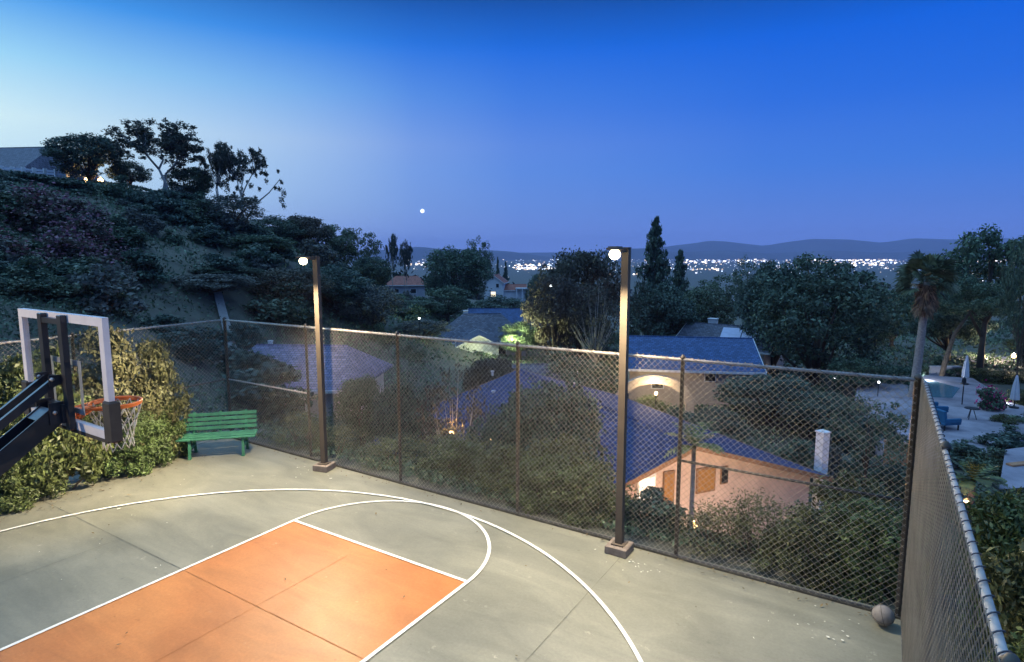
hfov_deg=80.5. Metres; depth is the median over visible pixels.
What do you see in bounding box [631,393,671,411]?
garden shrub
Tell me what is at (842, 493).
slope shrub
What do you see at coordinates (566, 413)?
tree
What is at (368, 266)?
tree
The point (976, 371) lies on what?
garden shrub
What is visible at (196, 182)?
tree
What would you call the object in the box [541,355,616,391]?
tree
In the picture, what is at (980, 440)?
garden shrub
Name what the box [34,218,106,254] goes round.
hillside shrub
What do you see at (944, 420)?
patio chair
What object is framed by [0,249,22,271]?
hillside shrub
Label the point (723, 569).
court edge kerb
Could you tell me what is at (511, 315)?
long roof house
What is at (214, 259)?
hillside shrub
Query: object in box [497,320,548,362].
tree
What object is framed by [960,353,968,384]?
closed parasol
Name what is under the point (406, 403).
tree
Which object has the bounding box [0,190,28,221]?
hillside shrub
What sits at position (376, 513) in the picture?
fallen leaves
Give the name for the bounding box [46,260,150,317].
hillside shrub
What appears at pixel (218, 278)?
tree
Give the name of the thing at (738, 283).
tree
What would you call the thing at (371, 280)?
undergrowth shrub
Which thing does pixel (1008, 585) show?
hedge shrub
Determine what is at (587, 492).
slope shrub
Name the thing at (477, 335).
gabled house
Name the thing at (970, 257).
tree
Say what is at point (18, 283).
hillside shrub
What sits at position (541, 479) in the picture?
slope shrub
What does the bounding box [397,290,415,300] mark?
undergrowth shrub
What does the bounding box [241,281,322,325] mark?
undergrowth shrub
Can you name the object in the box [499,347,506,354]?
window
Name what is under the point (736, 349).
stucco house
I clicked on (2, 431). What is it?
hedge shrub
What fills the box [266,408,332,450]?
slope shrub
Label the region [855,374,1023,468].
terrace
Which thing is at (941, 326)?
tree
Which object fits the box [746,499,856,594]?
slope shrub
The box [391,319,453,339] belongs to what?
tree
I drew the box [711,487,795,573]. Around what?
slope shrub
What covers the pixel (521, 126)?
sky
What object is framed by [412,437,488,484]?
slope shrub
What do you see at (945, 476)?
chain link fence
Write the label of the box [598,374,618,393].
undergrowth shrub
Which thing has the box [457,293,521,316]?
tree
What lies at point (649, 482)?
window
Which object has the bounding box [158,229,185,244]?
hillside shrub
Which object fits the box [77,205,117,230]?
hillside shrub
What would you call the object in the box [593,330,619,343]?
undergrowth shrub
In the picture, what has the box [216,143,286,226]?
eucalyptus tree
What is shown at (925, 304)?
palm tree
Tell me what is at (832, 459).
garden shrub
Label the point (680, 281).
conifer tree
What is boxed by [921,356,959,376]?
garden shrub
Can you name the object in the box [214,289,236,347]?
path
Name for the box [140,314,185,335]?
hillside shrub
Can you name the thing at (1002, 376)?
garden shrub
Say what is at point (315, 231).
tree
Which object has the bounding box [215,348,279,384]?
hillside shrub
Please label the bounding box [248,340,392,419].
lavender roof house
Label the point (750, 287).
tree
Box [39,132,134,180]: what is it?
tree
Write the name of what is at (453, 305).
tree
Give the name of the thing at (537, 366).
flat house
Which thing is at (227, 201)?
tree
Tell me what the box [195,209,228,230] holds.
hillside shrub
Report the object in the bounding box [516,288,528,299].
pergola
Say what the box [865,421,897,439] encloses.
garden shrub
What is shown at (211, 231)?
hillside shrub
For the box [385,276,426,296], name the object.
red roof house
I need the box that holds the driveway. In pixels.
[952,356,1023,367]
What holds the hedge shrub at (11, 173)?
on the terrain at (234, 298)
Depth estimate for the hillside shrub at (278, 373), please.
30.56 m
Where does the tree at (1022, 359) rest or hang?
on the terrain at (234, 298)
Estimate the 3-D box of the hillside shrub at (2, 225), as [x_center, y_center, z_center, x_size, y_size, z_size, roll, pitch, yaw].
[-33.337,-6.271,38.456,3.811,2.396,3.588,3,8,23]
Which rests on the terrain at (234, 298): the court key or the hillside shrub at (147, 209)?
the hillside shrub at (147, 209)
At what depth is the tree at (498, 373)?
40.01 m
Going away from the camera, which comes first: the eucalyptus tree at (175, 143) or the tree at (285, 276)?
the tree at (285, 276)
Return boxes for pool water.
[908,382,959,397]
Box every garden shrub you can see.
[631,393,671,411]
[665,406,697,421]
[769,438,814,468]
[808,435,850,486]
[829,414,883,455]
[831,446,882,488]
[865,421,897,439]
[872,462,929,502]
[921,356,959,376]
[936,440,988,468]
[947,365,988,381]
[957,435,1002,456]
[958,446,1006,476]
[973,367,995,381]
[978,430,1023,455]
[980,369,1023,384]
[989,413,1021,424]
[999,337,1018,348]
[999,423,1023,432]
[1001,389,1023,405]
[1007,413,1023,422]
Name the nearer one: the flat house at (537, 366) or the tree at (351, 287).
the flat house at (537, 366)
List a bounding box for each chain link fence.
[0,319,225,481]
[222,317,922,616]
[901,376,1020,661]
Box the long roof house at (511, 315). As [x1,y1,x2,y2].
[468,308,547,341]
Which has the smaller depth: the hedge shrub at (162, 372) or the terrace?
the hedge shrub at (162, 372)
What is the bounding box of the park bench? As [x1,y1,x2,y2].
[175,409,257,459]
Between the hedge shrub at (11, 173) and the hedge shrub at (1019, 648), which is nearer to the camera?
the hedge shrub at (1019, 648)
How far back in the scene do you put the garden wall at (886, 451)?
33.61 m
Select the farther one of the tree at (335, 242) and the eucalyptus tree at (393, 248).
the eucalyptus tree at (393, 248)
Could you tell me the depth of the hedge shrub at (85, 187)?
58.05 m
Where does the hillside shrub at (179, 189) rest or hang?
on the terrain at (234, 298)
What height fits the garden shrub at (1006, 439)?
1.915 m
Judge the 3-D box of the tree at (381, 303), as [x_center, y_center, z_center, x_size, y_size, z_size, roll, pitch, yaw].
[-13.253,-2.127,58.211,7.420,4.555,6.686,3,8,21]
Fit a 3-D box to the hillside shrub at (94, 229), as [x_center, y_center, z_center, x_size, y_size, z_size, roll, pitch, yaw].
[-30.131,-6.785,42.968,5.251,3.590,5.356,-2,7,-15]
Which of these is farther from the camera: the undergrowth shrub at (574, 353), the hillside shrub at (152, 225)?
the undergrowth shrub at (574, 353)
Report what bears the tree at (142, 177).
on the terrain at (234, 298)
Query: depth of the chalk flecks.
7.47 m
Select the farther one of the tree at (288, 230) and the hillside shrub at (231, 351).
the tree at (288, 230)
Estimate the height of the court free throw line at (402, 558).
0.001 m
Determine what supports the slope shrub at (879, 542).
on the terrain at (234, 298)
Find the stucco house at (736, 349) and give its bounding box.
[628,335,766,407]
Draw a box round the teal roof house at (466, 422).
[374,417,474,456]
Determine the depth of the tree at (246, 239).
59.96 m
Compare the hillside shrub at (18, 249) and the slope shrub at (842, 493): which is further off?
the hillside shrub at (18, 249)
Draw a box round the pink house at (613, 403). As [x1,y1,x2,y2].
[430,369,833,539]
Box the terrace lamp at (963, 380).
[961,377,965,403]
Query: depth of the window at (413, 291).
155.68 m
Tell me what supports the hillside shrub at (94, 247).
on the terrain at (234, 298)
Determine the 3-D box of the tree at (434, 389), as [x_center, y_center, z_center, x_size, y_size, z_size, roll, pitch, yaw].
[-2.373,4.764,23.518,3.507,7.125,3.202,4,8,28]
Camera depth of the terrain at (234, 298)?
46.11 m
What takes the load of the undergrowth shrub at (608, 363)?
on the terrain at (234, 298)
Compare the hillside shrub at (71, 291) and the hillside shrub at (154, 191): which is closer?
the hillside shrub at (71, 291)
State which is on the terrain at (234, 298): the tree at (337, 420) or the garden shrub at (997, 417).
the tree at (337, 420)
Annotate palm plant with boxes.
[664,421,726,526]
[951,459,1011,508]
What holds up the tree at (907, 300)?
on the terrain at (234, 298)
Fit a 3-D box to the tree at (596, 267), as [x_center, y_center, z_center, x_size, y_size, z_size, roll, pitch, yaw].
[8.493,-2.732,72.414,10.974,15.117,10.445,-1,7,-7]
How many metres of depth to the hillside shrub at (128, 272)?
39.80 m
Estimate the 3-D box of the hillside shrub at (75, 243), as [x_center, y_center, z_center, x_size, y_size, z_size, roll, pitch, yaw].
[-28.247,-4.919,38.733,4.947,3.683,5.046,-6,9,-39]
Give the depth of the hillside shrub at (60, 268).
34.91 m
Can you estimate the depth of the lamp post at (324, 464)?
12.45 m
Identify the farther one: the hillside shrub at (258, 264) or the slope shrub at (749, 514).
the hillside shrub at (258, 264)
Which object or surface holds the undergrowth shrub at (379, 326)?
on the terrain at (234, 298)
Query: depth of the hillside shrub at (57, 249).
38.11 m
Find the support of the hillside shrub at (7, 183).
on the terrain at (234, 298)
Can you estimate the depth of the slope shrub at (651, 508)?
10.19 m
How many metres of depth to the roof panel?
64.65 m
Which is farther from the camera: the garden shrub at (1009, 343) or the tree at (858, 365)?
the garden shrub at (1009, 343)
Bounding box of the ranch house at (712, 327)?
[676,318,783,374]
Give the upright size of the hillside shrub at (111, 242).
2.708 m
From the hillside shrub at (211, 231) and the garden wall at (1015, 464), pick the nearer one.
the garden wall at (1015, 464)
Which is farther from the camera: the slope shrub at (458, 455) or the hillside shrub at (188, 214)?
the hillside shrub at (188, 214)
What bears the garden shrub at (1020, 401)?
on the terrain at (234, 298)
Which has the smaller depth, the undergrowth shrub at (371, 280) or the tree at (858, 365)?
the tree at (858, 365)
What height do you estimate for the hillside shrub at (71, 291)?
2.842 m
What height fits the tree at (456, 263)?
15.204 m
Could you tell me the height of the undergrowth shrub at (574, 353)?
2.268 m
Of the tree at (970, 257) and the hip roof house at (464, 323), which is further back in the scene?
the hip roof house at (464, 323)
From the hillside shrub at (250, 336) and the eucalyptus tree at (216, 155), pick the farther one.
the eucalyptus tree at (216, 155)
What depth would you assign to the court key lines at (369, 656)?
8.24 m
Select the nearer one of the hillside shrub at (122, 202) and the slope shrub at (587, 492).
the slope shrub at (587, 492)
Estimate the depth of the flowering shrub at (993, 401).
42.62 m
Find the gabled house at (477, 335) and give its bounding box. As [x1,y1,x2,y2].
[455,329,501,356]
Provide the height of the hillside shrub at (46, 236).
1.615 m
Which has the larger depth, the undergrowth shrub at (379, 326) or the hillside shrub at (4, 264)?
the undergrowth shrub at (379, 326)
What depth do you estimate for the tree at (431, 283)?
118.53 m
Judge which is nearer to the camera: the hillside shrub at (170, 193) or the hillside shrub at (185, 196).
the hillside shrub at (170, 193)
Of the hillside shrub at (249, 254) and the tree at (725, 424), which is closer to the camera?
the tree at (725, 424)
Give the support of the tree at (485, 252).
on the terrain at (234, 298)
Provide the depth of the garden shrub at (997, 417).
39.85 m
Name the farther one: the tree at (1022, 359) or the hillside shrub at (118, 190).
the hillside shrub at (118, 190)
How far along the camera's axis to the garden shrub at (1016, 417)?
40.49 m
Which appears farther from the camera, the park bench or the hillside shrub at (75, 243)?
the hillside shrub at (75, 243)
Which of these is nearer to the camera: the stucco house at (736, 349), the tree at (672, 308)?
the stucco house at (736, 349)
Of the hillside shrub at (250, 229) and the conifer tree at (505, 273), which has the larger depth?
the conifer tree at (505, 273)
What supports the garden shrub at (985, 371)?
on the terrain at (234, 298)
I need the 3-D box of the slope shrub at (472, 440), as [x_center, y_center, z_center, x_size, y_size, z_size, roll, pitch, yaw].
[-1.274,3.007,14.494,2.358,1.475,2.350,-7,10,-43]
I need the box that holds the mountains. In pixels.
[342,247,1004,259]
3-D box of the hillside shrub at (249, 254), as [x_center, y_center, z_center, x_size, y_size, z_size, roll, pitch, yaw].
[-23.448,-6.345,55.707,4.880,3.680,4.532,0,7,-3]
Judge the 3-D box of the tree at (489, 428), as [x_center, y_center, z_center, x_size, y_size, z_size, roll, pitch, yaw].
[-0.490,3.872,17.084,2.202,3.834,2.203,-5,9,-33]
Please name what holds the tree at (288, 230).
on the terrain at (234, 298)
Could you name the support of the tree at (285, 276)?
on the terrain at (234, 298)
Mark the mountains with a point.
(418, 253)
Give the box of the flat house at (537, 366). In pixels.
[511,363,577,381]
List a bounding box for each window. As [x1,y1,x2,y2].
[410,288,416,293]
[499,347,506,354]
[636,473,655,504]
[651,384,663,388]
[704,373,715,381]
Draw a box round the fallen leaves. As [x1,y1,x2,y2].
[0,450,871,655]
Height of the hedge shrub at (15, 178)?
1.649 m
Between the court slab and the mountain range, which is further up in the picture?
the mountain range
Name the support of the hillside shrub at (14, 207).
on the terrain at (234, 298)
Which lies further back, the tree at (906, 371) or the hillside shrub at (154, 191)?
the hillside shrub at (154, 191)
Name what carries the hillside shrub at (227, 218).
on the terrain at (234, 298)
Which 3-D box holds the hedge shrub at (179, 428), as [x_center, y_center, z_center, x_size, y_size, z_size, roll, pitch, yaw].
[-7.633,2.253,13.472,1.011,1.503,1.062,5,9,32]
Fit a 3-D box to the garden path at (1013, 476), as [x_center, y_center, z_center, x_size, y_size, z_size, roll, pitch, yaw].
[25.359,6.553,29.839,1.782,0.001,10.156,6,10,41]
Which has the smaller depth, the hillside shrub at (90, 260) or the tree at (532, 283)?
the hillside shrub at (90, 260)
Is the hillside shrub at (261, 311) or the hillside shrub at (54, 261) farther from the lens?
the hillside shrub at (261, 311)
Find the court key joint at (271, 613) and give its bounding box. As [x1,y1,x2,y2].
[158,556,363,659]
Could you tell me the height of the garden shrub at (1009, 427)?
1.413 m
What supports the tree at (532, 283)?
on the terrain at (234, 298)
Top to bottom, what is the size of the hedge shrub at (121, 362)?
3.622 m
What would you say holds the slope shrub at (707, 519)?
on the terrain at (234, 298)
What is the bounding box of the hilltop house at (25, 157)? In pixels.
[0,147,106,183]
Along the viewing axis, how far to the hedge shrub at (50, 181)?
57.81 m
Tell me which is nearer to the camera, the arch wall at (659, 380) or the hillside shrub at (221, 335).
the hillside shrub at (221, 335)
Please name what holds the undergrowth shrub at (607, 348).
on the terrain at (234, 298)
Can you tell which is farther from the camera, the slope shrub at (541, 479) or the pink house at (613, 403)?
the pink house at (613, 403)
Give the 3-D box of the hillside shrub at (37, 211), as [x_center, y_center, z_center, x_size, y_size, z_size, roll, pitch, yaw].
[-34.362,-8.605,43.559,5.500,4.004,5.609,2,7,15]
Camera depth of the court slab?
8.68 m
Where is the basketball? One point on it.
(883, 615)
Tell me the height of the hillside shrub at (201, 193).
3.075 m
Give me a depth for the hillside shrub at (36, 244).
37.80 m
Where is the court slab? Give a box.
[0,439,921,661]
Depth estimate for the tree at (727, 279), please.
108.01 m
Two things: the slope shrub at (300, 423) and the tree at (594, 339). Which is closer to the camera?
the slope shrub at (300, 423)
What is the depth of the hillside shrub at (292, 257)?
63.17 m
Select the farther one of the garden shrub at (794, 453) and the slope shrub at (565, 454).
the garden shrub at (794, 453)
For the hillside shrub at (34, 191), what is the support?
on the terrain at (234, 298)
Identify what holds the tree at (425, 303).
on the terrain at (234, 298)
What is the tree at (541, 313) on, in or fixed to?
on the terrain at (234, 298)
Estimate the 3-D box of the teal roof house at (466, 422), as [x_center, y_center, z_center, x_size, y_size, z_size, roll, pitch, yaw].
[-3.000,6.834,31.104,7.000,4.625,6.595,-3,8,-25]
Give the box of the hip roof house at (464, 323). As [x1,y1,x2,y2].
[439,310,526,358]
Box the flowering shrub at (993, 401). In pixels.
[974,379,1011,410]
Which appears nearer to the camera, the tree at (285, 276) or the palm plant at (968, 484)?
the palm plant at (968, 484)
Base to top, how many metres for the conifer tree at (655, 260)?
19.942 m
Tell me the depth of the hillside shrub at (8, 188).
44.25 m
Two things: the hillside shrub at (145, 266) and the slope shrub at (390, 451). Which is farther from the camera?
the hillside shrub at (145, 266)
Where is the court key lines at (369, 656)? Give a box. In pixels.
[0,500,490,661]
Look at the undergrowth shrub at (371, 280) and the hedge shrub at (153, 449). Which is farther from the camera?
the undergrowth shrub at (371, 280)
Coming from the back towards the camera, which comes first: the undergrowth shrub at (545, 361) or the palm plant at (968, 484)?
the undergrowth shrub at (545, 361)
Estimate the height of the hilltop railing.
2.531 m
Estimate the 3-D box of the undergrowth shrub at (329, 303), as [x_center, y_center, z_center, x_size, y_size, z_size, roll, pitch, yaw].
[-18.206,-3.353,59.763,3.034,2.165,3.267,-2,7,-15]
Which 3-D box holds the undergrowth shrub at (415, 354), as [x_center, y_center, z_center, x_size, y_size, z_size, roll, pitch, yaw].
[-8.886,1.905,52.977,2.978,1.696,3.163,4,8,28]
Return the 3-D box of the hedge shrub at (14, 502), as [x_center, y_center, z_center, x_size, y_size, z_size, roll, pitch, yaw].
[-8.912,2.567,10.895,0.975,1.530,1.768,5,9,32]
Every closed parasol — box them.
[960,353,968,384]
[1008,373,1019,408]
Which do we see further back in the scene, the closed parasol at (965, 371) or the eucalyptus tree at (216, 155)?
the eucalyptus tree at (216, 155)
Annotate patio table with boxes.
[964,406,979,419]
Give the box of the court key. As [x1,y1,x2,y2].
[0,521,463,661]
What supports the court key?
on the court slab
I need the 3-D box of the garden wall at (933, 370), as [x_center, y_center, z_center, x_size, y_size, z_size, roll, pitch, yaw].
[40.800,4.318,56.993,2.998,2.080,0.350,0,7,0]
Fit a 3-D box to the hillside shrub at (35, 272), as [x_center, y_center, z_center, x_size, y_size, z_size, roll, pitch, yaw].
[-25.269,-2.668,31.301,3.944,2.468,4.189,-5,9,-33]
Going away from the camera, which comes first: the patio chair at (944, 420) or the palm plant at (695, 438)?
the palm plant at (695, 438)
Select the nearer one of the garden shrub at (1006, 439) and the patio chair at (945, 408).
the garden shrub at (1006, 439)
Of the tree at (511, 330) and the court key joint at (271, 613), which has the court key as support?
the court key joint at (271, 613)
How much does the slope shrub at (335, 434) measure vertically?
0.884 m
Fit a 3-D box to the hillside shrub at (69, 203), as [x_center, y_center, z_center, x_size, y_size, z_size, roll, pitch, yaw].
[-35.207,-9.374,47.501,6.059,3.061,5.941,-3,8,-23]
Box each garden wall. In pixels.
[883,439,908,465]
[929,366,961,375]
[1006,461,1023,466]
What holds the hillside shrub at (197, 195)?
on the terrain at (234, 298)
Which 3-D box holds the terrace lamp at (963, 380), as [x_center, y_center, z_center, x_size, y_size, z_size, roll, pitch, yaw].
[33.120,4.383,44.402,0.259,2.050,0.259,1,7,10]
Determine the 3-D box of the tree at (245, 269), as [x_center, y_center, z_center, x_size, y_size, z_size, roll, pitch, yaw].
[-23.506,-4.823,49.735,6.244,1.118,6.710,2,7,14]
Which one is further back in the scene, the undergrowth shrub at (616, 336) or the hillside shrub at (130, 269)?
the undergrowth shrub at (616, 336)
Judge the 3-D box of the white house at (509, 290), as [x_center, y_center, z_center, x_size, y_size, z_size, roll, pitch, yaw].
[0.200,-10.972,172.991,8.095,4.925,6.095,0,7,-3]
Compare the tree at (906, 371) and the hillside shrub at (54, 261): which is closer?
the hillside shrub at (54, 261)
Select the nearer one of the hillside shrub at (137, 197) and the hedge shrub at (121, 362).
the hedge shrub at (121, 362)
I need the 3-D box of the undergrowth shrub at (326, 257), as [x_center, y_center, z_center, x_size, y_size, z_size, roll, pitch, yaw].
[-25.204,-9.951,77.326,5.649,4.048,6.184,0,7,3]
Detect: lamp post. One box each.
[296,255,335,472]
[604,246,633,558]
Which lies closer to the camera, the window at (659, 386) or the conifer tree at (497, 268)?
the window at (659, 386)
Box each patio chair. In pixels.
[929,408,961,430]
[933,402,948,411]
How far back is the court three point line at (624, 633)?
9.93 m
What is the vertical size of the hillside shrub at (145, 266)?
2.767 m
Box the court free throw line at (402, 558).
[295,520,466,581]
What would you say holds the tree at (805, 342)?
on the terrain at (234, 298)
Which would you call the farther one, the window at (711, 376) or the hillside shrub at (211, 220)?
the hillside shrub at (211, 220)
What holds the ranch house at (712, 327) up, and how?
on the terrain at (234, 298)
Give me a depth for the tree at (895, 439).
28.68 m
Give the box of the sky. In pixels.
[0,0,1023,252]
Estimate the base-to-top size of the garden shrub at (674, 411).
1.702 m
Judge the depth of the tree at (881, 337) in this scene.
62.50 m
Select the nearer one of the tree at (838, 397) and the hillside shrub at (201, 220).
the tree at (838, 397)
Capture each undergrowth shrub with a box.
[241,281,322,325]
[295,237,338,266]
[321,291,339,305]
[361,322,395,342]
[368,278,380,296]
[384,294,429,320]
[393,342,429,360]
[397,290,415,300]
[534,346,591,372]
[542,359,583,382]
[562,347,585,358]
[578,342,618,361]
[588,351,618,371]
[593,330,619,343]
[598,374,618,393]
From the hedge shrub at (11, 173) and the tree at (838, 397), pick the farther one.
the hedge shrub at (11, 173)
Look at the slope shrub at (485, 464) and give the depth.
12.00 m
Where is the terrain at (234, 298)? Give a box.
[0,184,1023,661]
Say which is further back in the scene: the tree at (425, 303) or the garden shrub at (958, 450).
the tree at (425, 303)
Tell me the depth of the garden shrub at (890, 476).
28.94 m
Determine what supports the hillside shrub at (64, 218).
on the terrain at (234, 298)
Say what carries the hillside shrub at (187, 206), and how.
on the terrain at (234, 298)
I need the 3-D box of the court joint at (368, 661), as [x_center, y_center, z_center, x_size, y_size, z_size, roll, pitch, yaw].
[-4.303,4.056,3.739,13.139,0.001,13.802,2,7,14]
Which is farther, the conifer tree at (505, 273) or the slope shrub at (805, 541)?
the conifer tree at (505, 273)
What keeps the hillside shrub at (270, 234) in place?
on the terrain at (234, 298)
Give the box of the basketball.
[871,604,894,625]
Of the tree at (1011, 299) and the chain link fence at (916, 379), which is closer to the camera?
the chain link fence at (916, 379)
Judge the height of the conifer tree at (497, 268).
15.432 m
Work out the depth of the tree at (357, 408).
28.05 m
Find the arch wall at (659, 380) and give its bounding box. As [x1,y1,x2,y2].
[616,375,693,412]
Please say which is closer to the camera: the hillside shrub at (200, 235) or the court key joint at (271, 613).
the court key joint at (271, 613)
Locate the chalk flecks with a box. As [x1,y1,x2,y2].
[39,466,858,644]
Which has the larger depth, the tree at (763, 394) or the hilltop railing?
the hilltop railing
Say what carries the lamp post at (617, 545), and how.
on the court slab
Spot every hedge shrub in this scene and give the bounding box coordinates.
[0,169,29,182]
[0,341,121,499]
[0,393,26,498]
[0,442,73,514]
[1,171,38,184]
[16,173,62,186]
[38,176,79,188]
[51,179,98,193]
[63,316,165,476]
[100,410,176,477]
[124,331,193,460]
[155,399,193,462]
[936,537,1023,661]
[938,485,1023,633]
[976,626,1023,661]
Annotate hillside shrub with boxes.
[0,179,21,189]
[0,179,22,195]
[0,187,43,225]
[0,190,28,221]
[0,214,23,239]
[0,228,46,253]
[0,228,66,267]
[0,235,39,265]
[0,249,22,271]
[0,256,67,300]
[0,260,17,273]
[0,266,66,301]
[4,184,71,237]
[9,180,67,208]
[33,228,54,240]
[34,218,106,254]
[36,225,119,265]
[39,234,97,257]
[39,246,105,268]
[43,258,126,278]
[44,192,104,221]
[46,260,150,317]
[46,264,133,307]
[54,210,107,227]
[54,214,122,247]
[64,233,116,265]
[66,209,122,254]
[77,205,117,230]
[77,256,122,283]
[94,174,136,197]
[102,215,153,248]
[111,246,138,263]
[111,260,142,280]
[113,248,173,283]
[114,198,132,208]
[114,264,144,290]
[120,206,168,234]
[122,191,148,204]
[123,202,155,217]
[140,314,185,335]
[141,195,186,222]
[143,188,162,195]
[145,187,190,213]
[150,198,189,210]
[155,326,223,363]
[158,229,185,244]
[160,206,194,224]
[173,185,192,201]
[178,192,195,203]
[183,191,206,203]
[186,223,231,246]
[187,198,224,226]
[188,193,211,208]
[188,228,226,245]
[194,252,243,282]
[194,325,243,359]
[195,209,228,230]
[199,208,236,231]
[200,338,248,368]
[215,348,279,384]
[222,360,317,423]
[228,320,267,347]
[231,242,283,274]
[237,224,271,235]
[244,256,279,284]
[249,233,289,255]
[250,299,290,320]
[260,241,298,261]
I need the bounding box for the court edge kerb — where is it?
[233,438,900,619]
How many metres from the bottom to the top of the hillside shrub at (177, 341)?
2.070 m
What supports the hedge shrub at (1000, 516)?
on the terrain at (234, 298)
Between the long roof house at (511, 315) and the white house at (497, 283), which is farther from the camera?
the white house at (497, 283)
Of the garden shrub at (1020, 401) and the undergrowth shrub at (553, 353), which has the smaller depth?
the garden shrub at (1020, 401)
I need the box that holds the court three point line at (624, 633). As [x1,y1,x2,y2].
[0,489,642,661]
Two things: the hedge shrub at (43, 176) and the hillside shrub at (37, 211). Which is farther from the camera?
the hedge shrub at (43, 176)
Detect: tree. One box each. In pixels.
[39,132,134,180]
[98,117,204,189]
[104,160,153,187]
[161,166,215,193]
[169,273,260,295]
[189,193,265,233]
[189,266,265,275]
[193,140,231,200]
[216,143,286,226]
[227,234,297,249]
[247,266,336,302]
[250,214,307,237]
[277,213,332,253]
[289,263,379,313]
[311,417,356,442]
[316,224,361,264]
[328,372,386,446]
[329,285,411,329]
[339,227,383,272]
[349,256,393,285]
[369,371,445,461]
[384,234,399,288]
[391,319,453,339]
[399,239,412,291]
[399,300,443,307]
[412,285,476,324]
[412,362,497,450]
[421,245,494,311]
[424,262,451,301]
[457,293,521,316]
[461,353,515,390]
[463,235,494,299]
[465,402,519,474]
[494,375,615,481]
[495,257,500,274]
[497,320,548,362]
[502,261,509,283]
[520,271,590,356]
[524,271,546,300]
[538,245,620,356]
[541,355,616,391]
[563,280,619,361]
[629,282,702,335]
[631,215,679,335]
[671,249,689,296]
[678,284,737,324]
[684,406,750,441]
[698,270,746,316]
[712,373,825,425]
[730,254,761,308]
[733,259,821,371]
[741,253,911,385]
[775,391,877,434]
[822,282,906,355]
[823,390,909,491]
[826,357,896,395]
[873,363,926,384]
[884,289,917,349]
[891,249,963,396]
[905,306,999,360]
[928,223,1023,367]
[936,275,1018,375]
[996,235,1023,401]
[1010,296,1023,373]
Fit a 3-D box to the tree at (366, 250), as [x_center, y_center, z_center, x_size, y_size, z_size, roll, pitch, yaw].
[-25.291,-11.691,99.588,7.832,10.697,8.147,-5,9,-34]
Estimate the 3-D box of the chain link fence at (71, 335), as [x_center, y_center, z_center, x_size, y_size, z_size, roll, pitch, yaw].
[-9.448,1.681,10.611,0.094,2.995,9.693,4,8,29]
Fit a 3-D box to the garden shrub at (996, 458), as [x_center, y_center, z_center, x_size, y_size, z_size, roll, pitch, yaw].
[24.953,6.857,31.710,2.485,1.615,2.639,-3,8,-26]
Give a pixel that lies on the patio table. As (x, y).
(971, 408)
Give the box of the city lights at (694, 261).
[406,259,1000,274]
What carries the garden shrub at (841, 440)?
on the terrain at (234, 298)
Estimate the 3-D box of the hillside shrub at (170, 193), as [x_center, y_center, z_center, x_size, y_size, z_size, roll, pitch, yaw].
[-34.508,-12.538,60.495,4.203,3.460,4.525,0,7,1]
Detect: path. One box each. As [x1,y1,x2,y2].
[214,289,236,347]
[999,447,1023,488]
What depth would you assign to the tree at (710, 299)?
76.14 m
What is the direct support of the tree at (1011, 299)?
on the terrain at (234, 298)
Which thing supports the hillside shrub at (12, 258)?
on the terrain at (234, 298)
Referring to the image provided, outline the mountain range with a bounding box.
[524,238,1019,256]
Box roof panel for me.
[720,327,755,337]
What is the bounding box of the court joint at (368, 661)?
[3,498,616,661]
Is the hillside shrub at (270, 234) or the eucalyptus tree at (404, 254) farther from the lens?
the eucalyptus tree at (404, 254)
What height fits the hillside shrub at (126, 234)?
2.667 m
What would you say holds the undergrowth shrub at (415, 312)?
on the terrain at (234, 298)
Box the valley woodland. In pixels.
[324,252,1023,317]
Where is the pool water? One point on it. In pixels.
(937, 389)
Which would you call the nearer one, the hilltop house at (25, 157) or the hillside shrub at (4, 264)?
the hillside shrub at (4, 264)
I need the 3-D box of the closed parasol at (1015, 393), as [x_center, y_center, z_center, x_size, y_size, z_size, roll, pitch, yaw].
[36.114,4.260,43.378,0.600,2.550,0.585,5,9,32]
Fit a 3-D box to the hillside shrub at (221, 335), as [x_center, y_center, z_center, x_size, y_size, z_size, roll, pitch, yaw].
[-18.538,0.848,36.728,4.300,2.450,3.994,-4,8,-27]
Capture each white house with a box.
[483,274,508,300]
[504,284,527,301]
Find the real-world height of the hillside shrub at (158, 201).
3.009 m
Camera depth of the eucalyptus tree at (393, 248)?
133.72 m
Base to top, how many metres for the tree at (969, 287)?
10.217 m
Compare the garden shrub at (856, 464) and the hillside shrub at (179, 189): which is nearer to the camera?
the garden shrub at (856, 464)
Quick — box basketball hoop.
[0,308,142,476]
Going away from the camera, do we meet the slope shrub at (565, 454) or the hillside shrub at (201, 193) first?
the slope shrub at (565, 454)
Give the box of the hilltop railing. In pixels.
[0,165,69,177]
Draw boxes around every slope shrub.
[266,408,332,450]
[307,421,372,455]
[348,431,425,470]
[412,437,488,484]
[416,426,500,461]
[460,439,538,498]
[505,452,585,515]
[526,433,614,508]
[553,458,642,528]
[624,486,688,538]
[667,495,757,564]
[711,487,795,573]
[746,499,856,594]
[789,467,903,580]
[795,497,939,611]
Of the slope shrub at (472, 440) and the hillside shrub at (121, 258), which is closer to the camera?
the slope shrub at (472, 440)
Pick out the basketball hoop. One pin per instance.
(47, 415)

